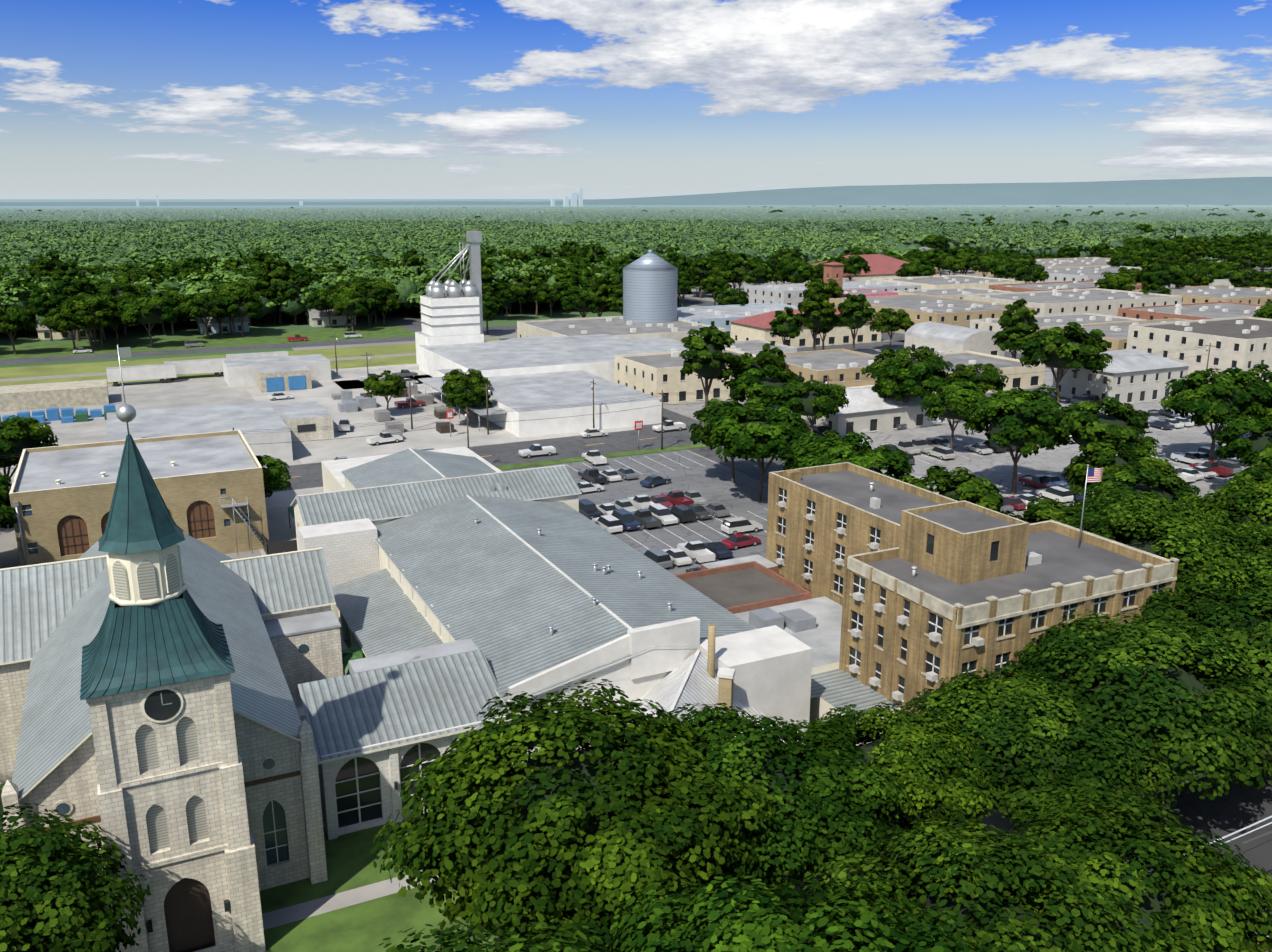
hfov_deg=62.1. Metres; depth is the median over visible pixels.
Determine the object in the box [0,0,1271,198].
sky
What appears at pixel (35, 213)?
forest tile
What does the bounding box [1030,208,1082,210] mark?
forest tile
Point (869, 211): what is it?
forest tile
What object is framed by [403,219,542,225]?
forest leaves
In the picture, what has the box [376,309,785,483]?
cross street road
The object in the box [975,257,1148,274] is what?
town building
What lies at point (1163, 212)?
forest tile
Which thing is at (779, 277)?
tree
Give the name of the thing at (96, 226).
forest tile
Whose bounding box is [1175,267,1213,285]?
tree
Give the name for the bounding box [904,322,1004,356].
town building
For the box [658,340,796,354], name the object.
town building
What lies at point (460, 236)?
forest tile
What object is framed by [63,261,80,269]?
tree
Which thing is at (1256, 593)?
tree
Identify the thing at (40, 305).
tree
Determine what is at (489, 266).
tree
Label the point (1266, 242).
tree
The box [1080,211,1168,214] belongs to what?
forest tile
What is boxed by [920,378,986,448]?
tree
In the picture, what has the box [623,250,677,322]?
grain silo
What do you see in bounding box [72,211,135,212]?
forest tile
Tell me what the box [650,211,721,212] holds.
forest tile
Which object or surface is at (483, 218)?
forest tile
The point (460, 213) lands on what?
forest tile
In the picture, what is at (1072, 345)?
tree
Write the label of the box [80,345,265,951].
church tower
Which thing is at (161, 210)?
forest tile
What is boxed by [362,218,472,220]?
forest tile
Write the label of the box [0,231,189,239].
forest tile
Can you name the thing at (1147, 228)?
tree
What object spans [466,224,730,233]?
forest tile
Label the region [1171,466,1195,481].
car
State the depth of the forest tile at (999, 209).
2674.97 m
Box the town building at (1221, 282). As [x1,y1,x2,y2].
[1212,279,1233,284]
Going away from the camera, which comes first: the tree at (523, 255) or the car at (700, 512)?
the car at (700, 512)
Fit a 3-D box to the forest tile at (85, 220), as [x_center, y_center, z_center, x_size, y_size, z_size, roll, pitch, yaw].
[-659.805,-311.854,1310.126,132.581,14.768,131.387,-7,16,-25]
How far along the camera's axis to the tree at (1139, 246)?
650.43 m
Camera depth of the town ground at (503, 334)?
305.28 m
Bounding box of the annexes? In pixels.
[675,555,900,745]
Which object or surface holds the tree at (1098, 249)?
on the field lawn
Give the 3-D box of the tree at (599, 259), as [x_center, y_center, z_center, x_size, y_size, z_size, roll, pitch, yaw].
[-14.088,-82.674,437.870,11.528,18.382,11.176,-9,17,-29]
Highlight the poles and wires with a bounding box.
[0,333,1271,892]
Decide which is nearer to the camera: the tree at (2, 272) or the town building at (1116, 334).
the town building at (1116, 334)
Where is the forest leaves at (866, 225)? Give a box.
[805,221,957,229]
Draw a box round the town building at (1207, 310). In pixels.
[1117,301,1262,319]
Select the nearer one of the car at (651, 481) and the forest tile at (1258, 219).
the car at (651, 481)
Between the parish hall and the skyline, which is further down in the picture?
the parish hall
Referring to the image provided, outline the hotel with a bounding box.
[766,462,1178,721]
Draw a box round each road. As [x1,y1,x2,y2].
[0,336,414,364]
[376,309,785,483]
[677,296,1050,368]
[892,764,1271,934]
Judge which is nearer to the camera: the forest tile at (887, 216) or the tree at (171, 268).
the tree at (171, 268)
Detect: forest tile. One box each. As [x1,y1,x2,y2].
[0,212,65,214]
[0,214,61,216]
[0,216,55,220]
[0,217,49,221]
[0,220,136,224]
[0,222,163,226]
[0,225,171,230]
[0,227,178,233]
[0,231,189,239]
[0,234,395,247]
[0,236,202,247]
[0,239,434,258]
[0,242,226,257]
[0,245,497,270]
[0,249,251,268]
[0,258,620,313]
[1,215,58,218]
[2,229,363,240]
[2,264,314,325]
[3,211,66,213]
[3,212,67,214]
[6,210,71,212]
[11,210,69,211]
[20,209,74,210]
[21,226,302,233]
[29,223,303,230]
[35,221,285,227]
[44,218,270,223]
[48,219,157,221]
[54,217,153,220]
[56,216,149,219]
[59,215,143,217]
[61,214,144,216]
[67,212,139,214]
[68,211,136,213]
[72,210,133,211]
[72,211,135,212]
[76,209,130,210]
[78,208,125,208]
[132,209,183,209]
[132,210,190,211]
[134,211,199,212]
[138,210,192,211]
[138,212,209,213]
[141,211,203,212]
[144,214,228,217]
[147,215,236,218]
[151,217,247,220]
[159,217,252,220]
[161,218,355,222]
[163,220,378,225]
[167,222,410,228]
[175,224,445,231]
[182,227,496,237]
[193,209,246,211]
[195,231,561,243]
[200,210,259,211]
[208,236,630,251]
[226,214,303,217]
[234,242,738,267]
[236,215,320,217]
[251,209,306,211]
[251,216,335,218]
[258,217,352,220]
[267,210,325,212]
[277,211,342,213]
[282,208,334,209]
[286,219,471,223]
[287,212,353,214]
[293,221,507,226]
[300,213,379,216]
[314,223,558,230]
[318,210,374,211]
[320,210,386,211]
[322,214,390,217]
[330,215,405,218]
[334,211,395,212]
[346,211,414,214]
[346,216,433,219]
[348,209,395,209]
[348,226,632,234]
[356,212,436,214]
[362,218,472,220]
[365,229,694,239]
[369,209,423,210]
[370,213,445,215]
[380,218,595,223]
[386,210,436,211]
[391,213,474,218]
[393,210,460,212]
[404,211,470,213]
[411,234,793,248]
[417,209,481,210]
[422,212,494,214]
[429,216,518,219]
[431,210,495,211]
[431,221,685,228]
[440,213,515,214]
[452,217,550,221]
[457,238,925,270]
[460,213,544,216]
[465,211,536,212]
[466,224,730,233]
[482,214,569,217]
[484,211,559,213]
[489,210,546,212]
[503,212,583,214]
[504,215,597,218]
[513,228,818,238]
[527,213,608,215]
[530,209,594,212]
[537,211,612,213]
[541,216,636,220]
[547,221,737,227]
[549,210,616,212]
[552,214,642,216]
[562,212,635,214]
[568,218,664,222]
[571,210,644,212]
[577,215,674,218]
[582,231,939,249]
[589,223,850,231]
[590,212,663,215]
[595,211,662,212]
[599,218,784,223]
[606,208,659,209]
[609,216,713,219]
[611,209,666,211]
[619,213,699,215]
[622,211,698,213]
[645,212,729,214]
[645,217,754,220]
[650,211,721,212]
[651,214,740,217]
[651,220,848,225]
[652,209,703,210]
[668,210,738,211]
[673,208,724,209]
[686,215,790,218]
[705,222,919,230]
[708,212,781,214]
[713,214,810,216]
[719,230,1021,251]
[720,210,772,211]
[730,216,834,220]
[736,212,823,215]
[741,219,968,224]
[751,208,805,209]
[755,215,855,218]
[756,212,841,214]
[763,209,832,211]
[775,209,842,211]
[775,210,853,213]
[797,216,902,220]
[813,215,921,218]
[833,210,908,212]
[837,219,1045,225]
[845,217,963,220]
[851,227,1169,239]
[867,210,939,212]
[871,224,1130,232]
[874,214,979,217]
[881,209,940,210]
[882,224,1031,230]
[886,213,977,215]
[891,209,951,210]
[897,208,957,209]
[909,210,983,211]
[909,211,976,212]
[923,215,1028,219]
[933,209,987,210]
[940,212,1032,216]
[940,234,1144,257]
[945,211,1019,213]
[958,209,1022,210]
[961,209,1027,212]
[962,208,1026,209]
[963,208,1023,209]
[966,222,1183,230]
[978,216,1098,220]
[980,217,1113,224]
[986,214,1090,216]
[996,209,1063,211]
[998,207,1049,207]
[998,211,1071,212]
[998,212,1082,216]
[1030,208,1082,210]
[1039,210,1106,212]
[1048,212,1126,216]
[1048,215,1157,218]
[1051,217,1172,221]
[1055,221,1243,229]
[1075,210,1136,211]
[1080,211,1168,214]
[1091,213,1190,216]
[1093,208,1154,209]
[1098,215,1212,217]
[1107,216,1240,221]
[1109,210,1179,210]
[1116,219,1257,222]
[1118,210,1193,212]
[1123,211,1204,213]
[1131,207,1185,209]
[1136,208,1199,210]
[1146,213,1243,215]
[1148,221,1271,225]
[1150,214,1264,217]
[1151,210,1234,212]
[1153,224,1269,234]
[1154,223,1271,233]
[1162,216,1269,219]
[1172,210,1251,213]
[1173,212,1266,213]
[1177,228,1271,238]
[1181,230,1271,241]
[1189,213,1271,216]
[1191,208,1250,209]
[1197,209,1266,211]
[1212,219,1271,223]
[1215,209,1268,211]
[1224,215,1271,218]
[1240,210,1271,212]
[1242,218,1271,220]
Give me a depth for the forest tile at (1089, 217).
1554.38 m
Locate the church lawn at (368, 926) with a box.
[48,741,918,951]
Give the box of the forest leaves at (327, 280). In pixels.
[289,254,605,302]
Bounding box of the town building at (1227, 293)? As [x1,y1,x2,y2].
[1129,285,1271,304]
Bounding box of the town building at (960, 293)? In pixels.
[891,287,1012,298]
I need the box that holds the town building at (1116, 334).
[1037,318,1188,351]
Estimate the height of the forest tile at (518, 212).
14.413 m
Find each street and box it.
[0,387,1070,522]
[335,340,903,388]
[483,325,516,331]
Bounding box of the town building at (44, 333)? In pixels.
[36,320,91,339]
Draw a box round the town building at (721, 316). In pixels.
[677,303,797,336]
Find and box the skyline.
[135,188,582,206]
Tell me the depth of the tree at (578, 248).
441.61 m
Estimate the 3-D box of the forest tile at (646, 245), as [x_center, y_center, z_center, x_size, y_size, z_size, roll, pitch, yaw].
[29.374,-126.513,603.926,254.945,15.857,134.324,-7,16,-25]
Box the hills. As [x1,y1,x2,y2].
[0,177,1271,205]
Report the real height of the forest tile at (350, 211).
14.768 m
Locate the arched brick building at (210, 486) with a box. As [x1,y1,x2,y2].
[9,430,268,565]
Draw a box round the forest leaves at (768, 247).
[653,236,926,261]
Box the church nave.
[0,532,342,937]
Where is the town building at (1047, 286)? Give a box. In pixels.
[989,280,1148,291]
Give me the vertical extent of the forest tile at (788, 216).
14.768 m
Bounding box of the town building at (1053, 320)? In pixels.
[970,312,1145,350]
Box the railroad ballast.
[0,353,415,381]
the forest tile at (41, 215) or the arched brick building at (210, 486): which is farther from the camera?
the forest tile at (41, 215)
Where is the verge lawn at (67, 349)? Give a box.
[0,326,414,359]
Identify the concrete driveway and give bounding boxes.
[259,487,339,619]
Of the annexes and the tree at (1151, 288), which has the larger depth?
the tree at (1151, 288)
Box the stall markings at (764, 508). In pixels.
[567,421,1230,548]
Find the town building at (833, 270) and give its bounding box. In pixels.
[823,262,844,286]
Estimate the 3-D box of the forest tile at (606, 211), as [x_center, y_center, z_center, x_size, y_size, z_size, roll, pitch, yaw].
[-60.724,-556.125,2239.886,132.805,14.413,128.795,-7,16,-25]
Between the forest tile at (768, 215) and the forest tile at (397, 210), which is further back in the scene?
the forest tile at (397, 210)
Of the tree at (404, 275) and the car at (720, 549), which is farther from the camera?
the tree at (404, 275)
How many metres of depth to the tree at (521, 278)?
374.39 m
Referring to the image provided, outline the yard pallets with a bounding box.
[331,383,453,441]
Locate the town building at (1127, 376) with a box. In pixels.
[1052,349,1191,404]
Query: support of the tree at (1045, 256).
on the field lawn
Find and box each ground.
[0,251,1033,838]
[0,524,339,620]
[292,330,1022,353]
[677,257,1271,306]
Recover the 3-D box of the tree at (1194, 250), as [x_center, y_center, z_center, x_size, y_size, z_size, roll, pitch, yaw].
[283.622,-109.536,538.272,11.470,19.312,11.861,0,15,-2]
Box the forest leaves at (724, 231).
[645,226,825,234]
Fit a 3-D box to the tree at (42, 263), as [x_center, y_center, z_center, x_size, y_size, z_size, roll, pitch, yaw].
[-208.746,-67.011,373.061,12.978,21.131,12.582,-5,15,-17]
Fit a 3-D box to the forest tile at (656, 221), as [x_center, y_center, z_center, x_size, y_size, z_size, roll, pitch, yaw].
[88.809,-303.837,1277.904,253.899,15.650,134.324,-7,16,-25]
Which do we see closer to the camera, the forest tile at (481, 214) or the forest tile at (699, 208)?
the forest tile at (481, 214)
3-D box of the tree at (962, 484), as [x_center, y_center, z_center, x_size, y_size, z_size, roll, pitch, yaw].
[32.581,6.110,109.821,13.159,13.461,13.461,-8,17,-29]
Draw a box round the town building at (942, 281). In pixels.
[873,275,1026,288]
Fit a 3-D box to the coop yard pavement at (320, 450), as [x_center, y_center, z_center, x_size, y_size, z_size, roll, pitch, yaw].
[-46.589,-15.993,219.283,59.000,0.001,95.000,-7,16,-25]
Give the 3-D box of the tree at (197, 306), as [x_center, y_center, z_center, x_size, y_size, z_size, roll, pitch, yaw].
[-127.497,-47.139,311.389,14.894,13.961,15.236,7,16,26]
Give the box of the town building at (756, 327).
[729,307,881,347]
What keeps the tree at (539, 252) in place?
on the ground at (264, 323)
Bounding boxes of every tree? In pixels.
[0,268,16,276]
[0,278,45,333]
[0,291,14,300]
[0,306,36,354]
[0,415,58,481]
[0,473,17,528]
[0,803,150,951]
[16,275,50,282]
[19,262,35,271]
[25,256,60,276]
[27,288,59,340]
[39,266,52,276]
[39,308,93,349]
[44,252,68,270]
[47,269,95,340]
[57,297,121,349]
[58,294,121,346]
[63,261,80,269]
[67,287,119,339]
[78,268,103,278]
[83,294,121,346]
[88,265,118,273]
[89,279,115,286]
[92,280,151,335]
[93,292,122,339]
[103,271,139,281]
[109,313,136,343]
[113,264,149,273]
[114,264,133,270]
[114,268,162,279]
[117,293,177,347]
[121,271,150,285]
[146,287,185,335]
[150,260,200,277]
[151,258,165,264]
[152,280,168,328]
[152,285,171,329]
[161,297,182,334]
[173,291,232,338]
[176,267,196,277]
[186,257,209,271]
[189,270,219,282]
[193,274,220,281]
[200,315,229,335]
[203,279,259,334]
[204,257,220,264]
[212,289,231,332]
[218,292,263,336]
[221,265,250,272]
[222,259,244,270]
[230,273,256,277]
[235,268,262,276]
[241,255,275,264]
[241,280,274,325]
[245,248,272,267]
[250,263,261,271]
[255,455,290,497]
[256,253,296,323]
[261,287,278,322]
[267,276,313,324]
[283,264,315,320]
[298,266,317,318]
[306,284,335,327]
[313,266,341,276]
[321,287,359,327]
[329,261,346,270]
[330,280,372,327]
[333,273,356,277]
[333,295,368,330]
[348,276,395,323]
[356,281,388,326]
[358,255,392,265]
[358,278,399,323]
[363,370,407,409]
[367,261,391,268]
[367,295,400,325]
[370,678,774,951]
[379,917,634,951]
[380,262,400,269]
[398,249,426,267]
[403,272,431,309]
[420,273,458,290]
[440,368,491,413]
[444,382,493,426]
[447,259,461,267]
[454,264,464,274]
[457,251,486,268]
[457,260,494,291]
[481,247,500,259]
[482,262,494,279]
[482,285,501,334]
[482,301,498,320]
[484,254,503,263]
[487,277,504,313]
[491,283,525,319]
[492,271,520,313]
[493,260,521,267]
[497,248,527,262]
[501,251,521,260]
[508,280,525,313]
[509,273,528,313]
[523,268,547,315]
[526,262,540,305]
[527,245,553,259]
[533,282,569,317]
[538,258,565,266]
[546,262,597,310]
[546,269,587,311]
[557,241,578,258]
[560,286,600,317]
[565,254,589,263]
[572,246,593,259]
[577,246,596,262]
[578,276,611,311]
[585,243,607,259]
[587,278,613,316]
[592,254,611,269]
[594,267,617,273]
[603,257,626,265]
[605,265,623,310]
[606,260,632,270]
[606,287,622,314]
[607,277,622,311]
[607,875,991,951]
[617,252,639,261]
[622,703,913,898]
[664,246,690,272]
[677,271,695,306]
[678,270,695,303]
[679,325,741,407]
[686,258,695,270]
[688,397,767,482]
[689,257,711,297]
[693,276,700,296]
[699,274,731,305]
[702,265,735,283]
[707,257,727,267]
[707,262,720,270]
[709,249,735,262]
[710,398,809,501]
[715,288,748,305]
[717,352,784,388]
[725,252,753,290]
[726,365,804,410]
[728,277,745,287]
[738,261,774,284]
[746,254,762,261]
[751,261,770,284]
[756,342,785,368]
[766,254,785,269]
[769,307,802,344]
[772,270,782,283]
[774,248,802,260]
[776,429,878,469]
[777,258,802,270]
[777,266,807,283]
[777,379,848,431]
[781,262,815,283]
[794,432,914,479]
[796,293,836,350]
[797,700,997,855]
[802,278,843,298]
[802,817,1203,951]
[811,303,841,349]
[812,260,830,278]
[826,257,847,272]
[838,294,875,350]
[839,254,870,280]
[840,246,865,254]
[854,247,876,253]
[861,346,953,386]
[869,308,914,347]
[871,362,937,402]
[882,250,900,259]
[895,263,921,276]
[899,465,1016,517]
[901,257,918,262]
[906,249,921,257]
[906,665,1183,830]
[907,258,935,271]
[914,252,939,266]
[915,265,935,275]
[920,234,946,248]
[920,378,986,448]
[922,248,942,254]
[929,234,950,248]
[931,253,946,270]
[939,254,969,274]
[946,363,1008,391]
[947,246,976,273]
[957,252,975,274]
[958,250,973,274]
[962,384,1074,494]
[966,245,980,254]
[968,254,1000,276]
[976,785,1271,951]
[982,220,994,225]
[989,248,1003,254]
[989,257,1020,278]
[991,328,1028,357]
[994,261,1023,278]
[998,298,1039,358]
[999,249,1017,262]
[999,255,1025,263]
[999,609,1271,799]
[1005,497,1126,542]
[1011,253,1036,266]
[1014,264,1048,282]
[1017,322,1112,402]
[1036,253,1054,258]
[1054,396,1159,461]
[1055,219,1068,223]
[1056,246,1080,257]
[1063,439,1178,495]
[1063,504,1270,620]
[1064,486,1222,547]
[1080,468,1200,511]
[1085,329,1110,352]
[1089,244,1113,256]
[1094,271,1136,290]
[1099,250,1117,257]
[1107,253,1127,264]
[1110,253,1141,266]
[1115,243,1130,248]
[1118,267,1139,272]
[1118,271,1140,282]
[1121,247,1133,254]
[1123,236,1150,245]
[1123,578,1271,745]
[1130,242,1145,249]
[1132,247,1148,252]
[1133,248,1159,262]
[1135,224,1154,232]
[1137,257,1159,277]
[1139,283,1170,294]
[1140,262,1185,287]
[1146,238,1176,252]
[1157,250,1180,263]
[1157,254,1170,265]
[1159,367,1271,460]
[1161,227,1175,237]
[1169,265,1199,280]
[1171,235,1185,242]
[1171,251,1191,264]
[1175,242,1186,251]
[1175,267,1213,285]
[1177,524,1271,618]
[1178,259,1192,285]
[1178,478,1271,536]
[1182,245,1210,257]
[1184,242,1205,261]
[1186,236,1210,248]
[1186,238,1200,244]
[1191,257,1207,271]
[1203,240,1214,258]
[1203,260,1222,274]
[1207,246,1224,261]
[1210,236,1224,260]
[1211,416,1271,462]
[1212,241,1237,261]
[1212,268,1237,281]
[1217,245,1232,261]
[1218,260,1244,272]
[1222,235,1231,240]
[1224,467,1271,513]
[1226,250,1256,270]
[1226,561,1271,618]
[1227,253,1242,268]
[1229,235,1249,244]
[1229,268,1263,287]
[1235,242,1260,252]
[1236,239,1257,248]
[1236,364,1271,435]
[1237,251,1257,267]
[1239,444,1271,479]
[1243,232,1259,243]
[1252,271,1271,287]
[1252,299,1271,318]
[1253,244,1271,271]
[1257,256,1271,270]
[1258,239,1271,247]
[1259,232,1271,239]
[1260,399,1271,420]
[1264,249,1271,260]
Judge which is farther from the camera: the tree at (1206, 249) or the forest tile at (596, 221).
the forest tile at (596, 221)
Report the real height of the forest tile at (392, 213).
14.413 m
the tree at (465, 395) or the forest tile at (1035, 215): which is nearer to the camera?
the tree at (465, 395)
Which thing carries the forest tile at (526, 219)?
on the ground at (264, 323)
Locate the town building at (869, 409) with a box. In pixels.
[798,386,952,436]
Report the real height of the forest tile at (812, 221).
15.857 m
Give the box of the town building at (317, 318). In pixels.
[305,308,356,326]
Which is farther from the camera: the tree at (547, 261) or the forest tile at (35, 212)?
the forest tile at (35, 212)
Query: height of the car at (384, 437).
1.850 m
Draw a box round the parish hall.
[290,446,812,762]
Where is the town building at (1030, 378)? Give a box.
[895,350,1044,393]
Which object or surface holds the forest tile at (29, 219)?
on the ground at (264, 323)
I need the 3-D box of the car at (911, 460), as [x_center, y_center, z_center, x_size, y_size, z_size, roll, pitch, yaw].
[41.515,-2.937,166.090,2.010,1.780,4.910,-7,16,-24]
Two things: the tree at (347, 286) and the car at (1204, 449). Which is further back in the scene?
the tree at (347, 286)
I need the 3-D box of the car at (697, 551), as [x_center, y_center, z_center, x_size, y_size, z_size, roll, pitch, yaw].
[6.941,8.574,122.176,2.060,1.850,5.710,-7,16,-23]
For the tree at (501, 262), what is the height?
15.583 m
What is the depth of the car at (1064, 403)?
209.60 m
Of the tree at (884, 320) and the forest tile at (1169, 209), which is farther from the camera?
the forest tile at (1169, 209)
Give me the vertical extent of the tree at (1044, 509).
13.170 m
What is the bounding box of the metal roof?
[296,568,442,721]
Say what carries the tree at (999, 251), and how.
on the town ground at (707, 297)
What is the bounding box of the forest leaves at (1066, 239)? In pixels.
[944,230,1187,250]
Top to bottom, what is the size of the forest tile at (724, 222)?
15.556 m
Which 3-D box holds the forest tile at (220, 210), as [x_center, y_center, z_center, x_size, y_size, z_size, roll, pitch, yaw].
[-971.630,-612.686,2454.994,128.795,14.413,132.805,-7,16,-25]
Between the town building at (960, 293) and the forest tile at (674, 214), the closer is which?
the town building at (960, 293)
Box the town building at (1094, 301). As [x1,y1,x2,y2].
[964,288,1181,315]
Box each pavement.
[0,377,301,488]
[244,364,634,463]
[262,870,438,929]
[625,742,1271,940]
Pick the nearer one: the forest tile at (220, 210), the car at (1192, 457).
the car at (1192, 457)
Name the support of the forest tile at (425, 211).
on the ground at (264, 323)
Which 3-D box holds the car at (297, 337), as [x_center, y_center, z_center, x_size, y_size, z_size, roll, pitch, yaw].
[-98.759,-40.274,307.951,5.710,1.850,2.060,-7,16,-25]
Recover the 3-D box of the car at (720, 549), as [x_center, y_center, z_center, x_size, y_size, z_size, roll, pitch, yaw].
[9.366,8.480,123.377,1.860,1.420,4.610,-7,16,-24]
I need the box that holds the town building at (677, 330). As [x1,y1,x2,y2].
[517,316,725,341]
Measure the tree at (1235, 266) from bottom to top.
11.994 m
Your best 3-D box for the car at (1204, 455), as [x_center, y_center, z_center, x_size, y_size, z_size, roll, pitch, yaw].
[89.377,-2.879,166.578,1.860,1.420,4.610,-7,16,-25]
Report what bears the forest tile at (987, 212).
on the ground at (264, 323)
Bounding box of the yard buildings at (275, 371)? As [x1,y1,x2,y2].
[0,351,333,461]
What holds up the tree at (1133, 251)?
on the field lawn
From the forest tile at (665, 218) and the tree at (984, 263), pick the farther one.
the forest tile at (665, 218)
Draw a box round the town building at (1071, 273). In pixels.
[1003,265,1190,287]
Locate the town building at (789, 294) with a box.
[744,280,920,305]
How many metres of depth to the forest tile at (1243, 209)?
2591.29 m
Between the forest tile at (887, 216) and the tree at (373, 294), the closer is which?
the tree at (373, 294)
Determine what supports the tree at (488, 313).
on the town ground at (503, 334)
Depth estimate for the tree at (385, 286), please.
344.19 m
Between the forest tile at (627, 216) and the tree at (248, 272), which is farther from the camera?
the forest tile at (627, 216)
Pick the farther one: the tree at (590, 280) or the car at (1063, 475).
the tree at (590, 280)
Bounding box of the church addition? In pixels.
[298,639,512,839]
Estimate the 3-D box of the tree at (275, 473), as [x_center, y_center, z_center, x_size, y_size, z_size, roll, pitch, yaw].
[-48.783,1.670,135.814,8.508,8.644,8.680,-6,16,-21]
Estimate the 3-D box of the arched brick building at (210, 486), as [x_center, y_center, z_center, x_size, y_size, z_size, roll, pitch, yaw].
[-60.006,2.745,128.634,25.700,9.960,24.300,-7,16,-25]
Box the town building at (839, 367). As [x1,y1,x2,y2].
[783,349,881,392]
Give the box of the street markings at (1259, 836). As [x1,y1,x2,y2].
[1242,831,1271,843]
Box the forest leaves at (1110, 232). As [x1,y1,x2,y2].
[958,226,1175,238]
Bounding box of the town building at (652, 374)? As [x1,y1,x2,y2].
[614,348,755,404]
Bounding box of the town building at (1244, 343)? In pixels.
[1126,316,1271,383]
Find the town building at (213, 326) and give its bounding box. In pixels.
[196,316,249,333]
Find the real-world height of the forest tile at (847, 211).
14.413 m
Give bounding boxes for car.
[73,347,91,353]
[184,340,203,347]
[268,392,292,400]
[287,334,307,341]
[333,456,347,459]
[338,419,350,431]
[344,332,361,338]
[358,373,384,380]
[366,431,402,445]
[394,397,424,408]
[395,369,417,377]
[404,378,417,383]
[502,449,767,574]
[518,444,555,457]
[577,481,603,494]
[578,468,606,483]
[579,499,603,519]
[580,428,607,437]
[582,450,606,464]
[592,515,622,532]
[596,503,616,514]
[599,469,620,481]
[611,499,637,511]
[612,508,640,530]
[614,467,637,479]
[627,494,654,509]
[630,509,660,528]
[640,475,670,487]
[640,548,672,567]
[648,503,677,525]
[649,494,672,507]
[652,420,685,432]
[661,490,693,505]
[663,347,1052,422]
[663,548,691,565]
[668,504,695,522]
[677,540,714,563]
[683,490,706,503]
[686,567,700,572]
[687,504,711,519]
[702,502,729,517]
[704,542,732,558]
[721,517,762,534]
[721,533,760,549]
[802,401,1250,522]
[808,425,830,436]
[879,444,898,449]
[888,440,920,453]
[896,424,906,427]
[901,439,932,452]
[904,452,914,463]
[924,439,941,447]
[925,446,954,459]
[931,420,940,423]
[934,438,955,447]
[964,443,992,454]
[976,439,1005,452]
[1001,500,1013,511]
[1004,496,1027,509]
[1009,493,1037,503]
[1018,474,1058,488]
[1036,486,1073,501]
[1045,474,1068,487]
[1053,399,1071,406]
[1061,467,1071,479]
[1064,487,1085,499]
[1070,394,1091,402]
[1083,393,1101,403]
[1136,410,1158,420]
[1143,424,1152,431]
[1147,409,1179,418]
[1148,420,1173,429]
[1150,411,1167,419]
[1165,418,1183,428]
[1171,451,1209,463]
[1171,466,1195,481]
[1174,414,1199,425]
[1175,417,1193,426]
[1182,466,1216,477]
[1182,468,1204,479]
[1189,460,1232,476]
[1196,446,1227,459]
[1197,452,1217,460]
[1216,458,1252,469]
[1217,459,1241,473]
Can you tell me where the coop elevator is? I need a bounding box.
[415,231,690,437]
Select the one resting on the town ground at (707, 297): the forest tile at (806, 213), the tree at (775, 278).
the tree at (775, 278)
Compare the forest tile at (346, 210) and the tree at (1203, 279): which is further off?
the forest tile at (346, 210)
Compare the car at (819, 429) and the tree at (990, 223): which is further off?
the tree at (990, 223)
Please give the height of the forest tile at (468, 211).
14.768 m
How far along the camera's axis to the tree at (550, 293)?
362.52 m
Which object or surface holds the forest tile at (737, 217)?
on the ground at (264, 323)
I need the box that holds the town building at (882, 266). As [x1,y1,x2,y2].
[789,254,939,283]
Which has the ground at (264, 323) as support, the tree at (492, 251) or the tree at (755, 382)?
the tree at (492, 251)
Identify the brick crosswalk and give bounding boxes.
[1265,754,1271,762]
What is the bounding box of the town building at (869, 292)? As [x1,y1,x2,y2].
[828,289,897,298]
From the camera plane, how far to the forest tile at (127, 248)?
579.50 m
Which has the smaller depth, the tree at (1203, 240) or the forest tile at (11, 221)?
the tree at (1203, 240)
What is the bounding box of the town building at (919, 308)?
[829,294,1034,331]
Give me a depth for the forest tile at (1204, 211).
2310.30 m
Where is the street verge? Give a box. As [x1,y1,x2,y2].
[495,443,713,470]
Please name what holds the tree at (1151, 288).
on the town ground at (503, 334)
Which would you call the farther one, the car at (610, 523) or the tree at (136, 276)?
the tree at (136, 276)
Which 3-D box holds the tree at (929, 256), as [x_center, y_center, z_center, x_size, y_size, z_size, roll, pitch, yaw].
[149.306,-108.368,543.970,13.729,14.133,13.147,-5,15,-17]
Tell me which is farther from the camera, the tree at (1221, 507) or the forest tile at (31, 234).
the forest tile at (31, 234)
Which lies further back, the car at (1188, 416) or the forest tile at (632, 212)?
the forest tile at (632, 212)
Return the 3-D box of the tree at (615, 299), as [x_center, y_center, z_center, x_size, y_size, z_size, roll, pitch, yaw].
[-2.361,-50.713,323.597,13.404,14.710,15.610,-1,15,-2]
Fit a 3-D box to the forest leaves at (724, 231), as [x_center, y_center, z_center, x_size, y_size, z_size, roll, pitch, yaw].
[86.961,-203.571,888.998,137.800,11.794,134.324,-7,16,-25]
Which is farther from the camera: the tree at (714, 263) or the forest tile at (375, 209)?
the forest tile at (375, 209)
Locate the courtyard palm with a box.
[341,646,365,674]
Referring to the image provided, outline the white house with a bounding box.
[619,623,799,856]
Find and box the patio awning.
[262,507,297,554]

